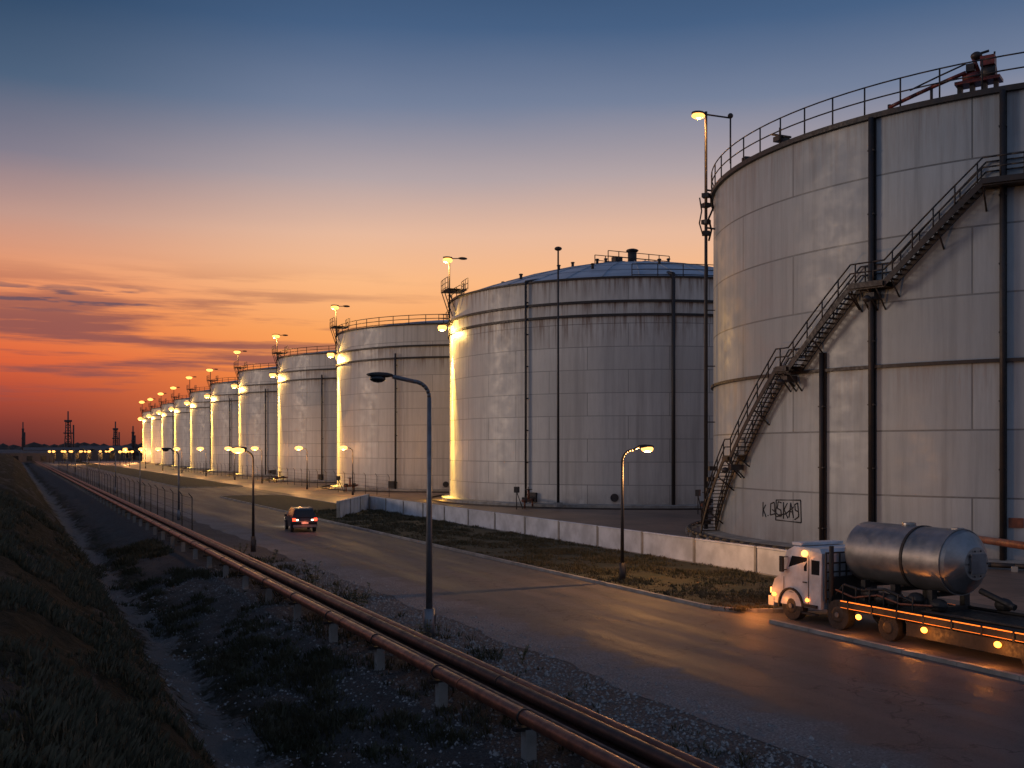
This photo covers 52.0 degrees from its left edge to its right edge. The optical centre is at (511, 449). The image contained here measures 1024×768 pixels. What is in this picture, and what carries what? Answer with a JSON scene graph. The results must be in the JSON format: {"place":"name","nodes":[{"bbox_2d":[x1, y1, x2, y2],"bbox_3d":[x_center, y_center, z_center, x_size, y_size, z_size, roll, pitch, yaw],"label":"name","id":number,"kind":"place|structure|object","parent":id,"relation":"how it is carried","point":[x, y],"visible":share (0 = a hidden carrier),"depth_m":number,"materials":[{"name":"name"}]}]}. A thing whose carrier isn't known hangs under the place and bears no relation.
{"place":"outdoors","nodes":[
{"label":"outdoors","id":0,"kind":"place"},
{"bbox_2d":[23,447,120,460],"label":"warehouse","id":1,"kind":"structure","parent":0,"point":[94,455],"depth_m":585.28,"materials":[{"name":"grey metal"}]},
{"bbox_2d":[79,446,132,459],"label":"warehouse","id":2,"kind":"structure","parent":0,"point":[126,454],"depth_m":650.65,"materials":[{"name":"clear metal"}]},
{"bbox_2d":[0,454,832,767],"bbox_3d":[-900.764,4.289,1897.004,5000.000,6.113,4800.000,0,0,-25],"label":"ground","id":3,"kind":"structure","parent":0,"point":[92,526],"depth_m":28.59,"materials":[{"name":"soil"}]},
{"bbox_2d":[21,422,24,449],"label":"refinery tower","id":4,"kind":"structure","parent":3,"relation":"on","point":[23,439],"depth_m":749.28,"materials":[{"name":"metal"}]},
{"bbox_2d":[0,451,54,462],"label":"warehouse","id":5,"kind":"structure","parent":3,"relation":"on","point":[30,456],"depth_m":503.48,"materials":[{"name":"grey metal"}]},
{"bbox_2d":[63,411,73,446],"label":"refinery tower","id":6,"kind":"structure","parent":3,"relation":"on","point":[67,432],"depth_m":649.06,"materials":[{"name":"metal"}]},
{"bbox_2d":[0,442,142,455],"bbox_3d":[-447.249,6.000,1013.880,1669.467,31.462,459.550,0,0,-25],"label":"distant treeline","id":7,"kind":"object","parent":3,"relation":"on","point":[3,446],"visible":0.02,"depth_m":1120.04,"materials":[{"name":"black plant"}]},
{"bbox_2d":[68,449,75,474],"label":"street lamp","id":8,"kind":"object","parent":3,"relation":"on","point":[75,460],"visible":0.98,"depth_m":240.32,"materials":[{"name":"metal"}]},
{"bbox_2d":[79,449,87,480],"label":"street lamp","id":9,"kind":"object","parent":3,"relation":"on","point":[87,463],"visible":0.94,"depth_m":201.48,"materials":[{"name":"metal"}]},
{"bbox_2d":[105,449,116,492],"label":"street lamp","id":10,"kind":"object","parent":3,"relation":"on","point":[115,490],"visible":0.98,"depth_m":145.44,"materials":[{"name":"metal"}]},
{"bbox_2d":[112,422,119,445],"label":"refinery tower","id":11,"kind":"structure","parent":3,"relation":"on","point":[117,436],"depth_m":698.87,"materials":[{"name":"metal"}]},
{"bbox_2d":[58,462,192,530],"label":"wire fence","id":12,"kind":"object","parent":3,"relation":"on","point":[74,475],"visible":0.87,"depth_m":111.56,"materials":[{"name":"metal"}]},
{"bbox_2d":[131,426,135,458],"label":"refinery tower","id":13,"kind":"structure","parent":3,"relation":"on","point":[133,442],"depth_m":699.03,"materials":[{"name":"metal"}]},
{"bbox_2d":[127,448,141,503],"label":"street lamp","id":14,"kind":"object","parent":3,"relation":"on","point":[129,449],"visible":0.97,"depth_m":117.45,"materials":[{"name":"metal"}]},
{"bbox_2d":[85,465,242,487],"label":"grass verge","id":15,"kind":"object","parent":3,"relation":"on","point":[168,479],"depth_m":217.41,"materials":[{"name":"plant"}]},
{"bbox_2d":[161,448,180,519],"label":"street lamp","id":16,"kind":"object","parent":3,"relation":"on","point":[178,510],"visible":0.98,"depth_m":89.88,"materials":[{"name":"metal"}]},
{"bbox_2d":[234,543,248,553],"bbox_3d":[-14.553,5.492,56.321,0.933,1.020,0.775,0,0,-11],"label":"roadside weed","id":17,"kind":"object","parent":3,"relation":"on","point":[244,547],"visible":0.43,"depth_m":56.24,"materials":[{"name":"green plant"}]},
{"bbox_2d":[231,446,255,551],"bbox_3d":[-15.797,2.945,61.798,1.444,6.310,0.485,0,0,-25],"label":"street lamp","id":18,"kind":"object","parent":3,"relation":"on","point":[239,449],"visible":0.94,"depth_m":61.96,"materials":[{"name":"metal"}]},
{"bbox_2d":[0,489,520,767],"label":"grass","id":19,"kind":"structure","parent":3,"relation":"on","point":[112,728],"depth_m":23.72,"materials":[{"name":"green plant"}]},
{"bbox_2d":[262,549,277,566],"bbox_3d":[-11.630,5.409,50.935,0.902,1.187,0.845,0,0,15],"label":"roadside weed","id":20,"kind":"object","parent":3,"relation":"on","point":[273,558],"visible":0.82,"depth_m":50.96,"materials":[{"name":"green plant"}]},
{"bbox_2d":[300,559,325,585],"bbox_3d":[-8.409,5.314,44.664,1.193,1.376,1.036,0,0,-35],"label":"roadside weed","id":21,"kind":"object","parent":3,"relation":"on","point":[309,574],"visible":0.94,"depth_m":44.65,"materials":[{"name":"green plant"}]},
{"bbox_2d":[329,580,340,594],"bbox_3d":[-7.174,5.624,42.492,0.502,0.756,0.601,0,0,-25],"label":"roadside weed","id":22,"kind":"object","parent":3,"relation":"on","point":[335,593],"visible":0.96,"depth_m":42.48,"materials":[{"name":"green plant"}]},
{"bbox_2d":[342,582,370,606],"bbox_3d":[-5.511,5.363,37.441,1.100,1.278,0.703,0,0,-25],"label":"roadside weed","id":23,"kind":"object","parent":3,"relation":"on","point":[356,599],"visible":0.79,"depth_m":37.50,"materials":[{"name":"green plant"}]},
{"bbox_2d":[35,461,718,767],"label":"pipeline","id":24,"kind":"object","parent":3,"relation":"on","point":[600,740],"visible":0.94,"depth_m":24.59,"materials":[{"name":"metal"}]},
{"bbox_2d":[366,372,435,636],"bbox_3d":[-3.534,1.820,33.414,2.301,8.560,0.374,0,0,-25],"label":"street lamp","id":25,"kind":"object","parent":3,"relation":"on","point":[429,609],"visible":0.98,"depth_m":33.74,"materials":[{"name":"metal"}]},
{"bbox_2d":[416,619,431,636],"bbox_3d":[-2.663,5.588,32.050,0.754,0.827,0.441,0,0,-42],"label":"roadside weed","id":26,"kind":"object","parent":3,"relation":"on","point":[427,629],"visible":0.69,"depth_m":32.10,"materials":[{"name":"green plant"}]},
{"bbox_2d":[208,553,762,767],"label":"grass","id":27,"kind":"structure","parent":3,"relation":"on","point":[473,719],"depth_m":29.37,"materials":[{"name":"green plant"}]},
{"bbox_2d":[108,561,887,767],"bbox_3d":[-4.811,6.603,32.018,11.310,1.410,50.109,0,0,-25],"label":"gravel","id":28,"kind":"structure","parent":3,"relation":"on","point":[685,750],"depth_m":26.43,"materials":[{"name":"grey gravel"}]},
{"bbox_2d":[220,495,816,612],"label":"grass verge","id":29,"kind":"object","parent":3,"relation":"on","point":[283,503],"depth_m":55.01,"materials":[{"name":"plant"}]},
{"bbox_2d":[337,494,786,575],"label":"concrete wall","id":30,"kind":"structure","parent":29,"relation":"on","point":[760,559],"depth_m":63.69,"materials":[{"name":"grey concrete"}]},
{"bbox_2d":[619,444,653,579],"bbox_3d":[5.699,2.920,47.872,1.856,6.360,0.388,0,0,-25],"label":"street lamp","id":31,"kind":"object","parent":29,"relation":"on","point":[644,448],"visible":0.96,"depth_m":47.48,"materials":[{"name":"metal"}]},
{"bbox_2d":[516,644,528,663],"bbox_3d":[0.328,5.733,29.442,0.427,0.538,0.420,0,0,-25],"label":"roadside weed","id":32,"kind":"object","parent":3,"relation":"on","point":[524,654],"visible":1,"depth_m":29.47,"materials":[{"name":"green plant"}]},
{"bbox_2d":[0,0,1023,445],"label":"sky","id":33,"kind":"structure","parent":0,"point":[185,185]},
{"bbox_2d":[45,461,1023,767],"bbox_3d":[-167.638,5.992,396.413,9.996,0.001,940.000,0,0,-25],"label":"road","id":34,"kind":"structure","parent":0,"point":[869,707],"depth_m":30.63,"materials":[{"name":"grey asphalt"}]},
{"bbox_2d":[284,506,316,531],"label":"suv car","id":35,"kind":"object","parent":34,"relation":"on","point":[300,517],"visible":1,"depth_m":76.62,"materials":[{"name":"paint"}]},
{"bbox_2d":[82,461,1023,610],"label":"concrete yard","id":36,"kind":"structure","parent":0,"point":[1005,583],"depth_m":99.20,"materials":[{"name":"grey concrete"}]},
{"bbox_2d":[138,448,145,467],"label":"street lamp","id":37,"kind":"object","parent":36,"relation":"on","point":[140,449],"visible":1,"depth_m":341.77,"materials":[{"name":"metal"}]},
{"bbox_2d":[138,401,150,462],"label":"storage tank","id":38,"kind":"object","parent":36,"relation":"on","point":[146,422],"visible":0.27,"depth_m":502.99,"materials":[{"name":"metal"}]},
{"bbox_2d":[146,398,161,463],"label":"storage tank","id":39,"kind":"object","parent":36,"relation":"on","point":[156,434],"visible":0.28,"depth_m":459.79,"materials":[{"name":"metal"}]},
{"bbox_2d":[155,392,173,464],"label":"storage tank","id":40,"kind":"object","parent":36,"relation":"on","point":[167,417],"visible":0.23,"depth_m":415.87,"materials":[{"name":"metal"}]},
{"bbox_2d":[173,447,181,472],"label":"street lamp","id":41,"kind":"object","parent":36,"relation":"on","point":[176,448],"visible":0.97,"depth_m":271.92,"materials":[{"name":"metal"}]},
{"bbox_2d":[167,386,189,466],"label":"storage tank","id":42,"kind":"object","parent":36,"relation":"on","point":[181,409],"visible":0.27,"depth_m":372.41,"materials":[{"name":"metal"}]},
{"bbox_2d":[182,376,210,469],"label":"storage tank","id":43,"kind":"object","parent":36,"relation":"on","point":[198,402],"visible":0.3,"depth_m":328.84,"materials":[{"name":"metal"}]},
{"bbox_2d":[201,368,238,472],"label":"storage tank","id":44,"kind":"object","parent":36,"relation":"on","point":[224,397],"visible":0.28,"depth_m":285.12,"materials":[{"name":"metal"}]},
{"bbox_2d":[224,447,235,479],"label":"street lamp","id":45,"kind":"object","parent":36,"relation":"on","point":[227,448],"visible":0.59,"depth_m":210.44,"materials":[{"name":"metal"}]},
{"bbox_2d":[227,350,277,476],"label":"storage tank","id":46,"kind":"object","parent":36,"relation":"on","point":[258,406],"visible":0.33,"depth_m":240.89,"materials":[{"name":"metal"}]},
{"bbox_2d":[251,446,262,482],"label":"street lamp","id":47,"kind":"object","parent":36,"relation":"on","point":[254,448],"visible":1,"depth_m":188.82,"materials":[{"name":"metal"}]},
{"bbox_2d":[268,470,286,482],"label":"valve manifold","id":48,"kind":"object","parent":36,"relation":"on","point":[275,477],"visible":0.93,"depth_m":195.26,"materials":[{"name":"metal"}]},
{"bbox_2d":[173,461,388,495],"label":"wire fence","id":49,"kind":"object","parent":36,"relation":"on","point":[283,477],"visible":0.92,"depth_m":183.90,"materials":[{"name":"metal"}]},
{"bbox_2d":[264,334,336,482],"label":"storage tank","id":50,"kind":"object","parent":36,"relation":"on","point":[307,400],"visible":0.39,"depth_m":197.07,"materials":[{"name":"metal"}]},
{"bbox_2d":[295,446,307,488],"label":"street lamp","id":51,"kind":"object","parent":36,"relation":"on","point":[298,448],"visible":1,"depth_m":160.97,"materials":[{"name":"metal"}]},
{"bbox_2d":[339,446,353,494],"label":"street lamp","id":52,"kind":"object","parent":36,"relation":"on","point":[343,447],"visible":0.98,"depth_m":140.35,"materials":[{"name":"metal"}]},
{"bbox_2d":[336,476,357,491],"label":"valve manifold","id":53,"kind":"object","parent":36,"relation":"on","point":[344,485],"visible":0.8,"depth_m":151.62,"materials":[{"name":"metal"}]},
{"bbox_2d":[321,305,449,492],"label":"storage tank","id":54,"kind":"object","parent":36,"relation":"on","point":[381,428],"visible":0.49,"depth_m":152.46,"materials":[{"name":"metal"}]},
{"bbox_2d":[514,487,535,508],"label":"valve manifold","id":55,"kind":"object","parent":36,"relation":"on","point":[528,498],"visible":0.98,"depth_m":107.75,"materials":[{"name":"metal"}]},
{"bbox_2d":[554,246,562,506],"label":"lightning mast","id":56,"kind":"object","parent":36,"relation":"on","point":[558,503],"visible":1,"depth_m":107.87,"materials":[{"name":"metal"}]},
{"bbox_2d":[432,248,712,509],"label":"storage tank","id":57,"kind":"object","parent":36,"relation":"on","point":[631,352],"visible":0.74,"depth_m":109.05,"materials":[{"name":"metal"}]},
{"bbox_2d":[695,490,710,513],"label":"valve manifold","id":58,"kind":"object","parent":36,"relation":"on","point":[697,493],"visible":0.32,"depth_m":97.98,"materials":[{"name":"metal"}]},
{"bbox_2d":[691,110,732,528],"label":"lamp mast","id":59,"kind":"object","parent":36,"relation":"on","point":[705,205],"visible":0.91,"depth_m":75.01,"materials":[{"name":"metal"}]},
{"bbox_2d":[685,52,1023,571],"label":"storage tank","id":60,"kind":"object","parent":36,"relation":"on","point":[868,317],"visible":0.94,"depth_m":57.74,"materials":[{"name":"metal"}]},
{"bbox_2d":[888,50,1002,108],"bbox_3d":[22.962,-19.685,56.013,5.803,2.370,1.000,0,0,35],"label":"loading crane","id":61,"kind":"object","parent":60,"relation":"on","point":[974,82],"visible":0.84,"depth_m":54.96,"materials":[{"name":"red paint"}]},
{"bbox_2d":[977,535,1023,549],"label":"transfer pipe","id":62,"kind":"object","parent":36,"relation":"on","point":[1003,542],"visible":0.48,"depth_m":46.20,"materials":[{"name":"metal"}]},
{"bbox_2d":[181,487,1023,681],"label":"asphalt apron","id":63,"kind":"object","parent":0,"point":[865,627],"visible":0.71,"depth_m":34.66,"materials":[{"name":"grey asphalt"}]},
{"bbox_2d":[768,522,1023,664],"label":"tanker truck","id":64,"kind":"object","parent":63,"relation":"on","point":[839,581],"visible":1,"depth_m":33.03,"materials":[{"name":"white paint"}]},
{"bbox_2d":[769,619,1023,681],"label":"kerb","id":65,"kind":"structure","parent":63,"relation":"on","point":[996,672],"depth_m":30.77,"materials":[{"name":"concrete"}]}
]}

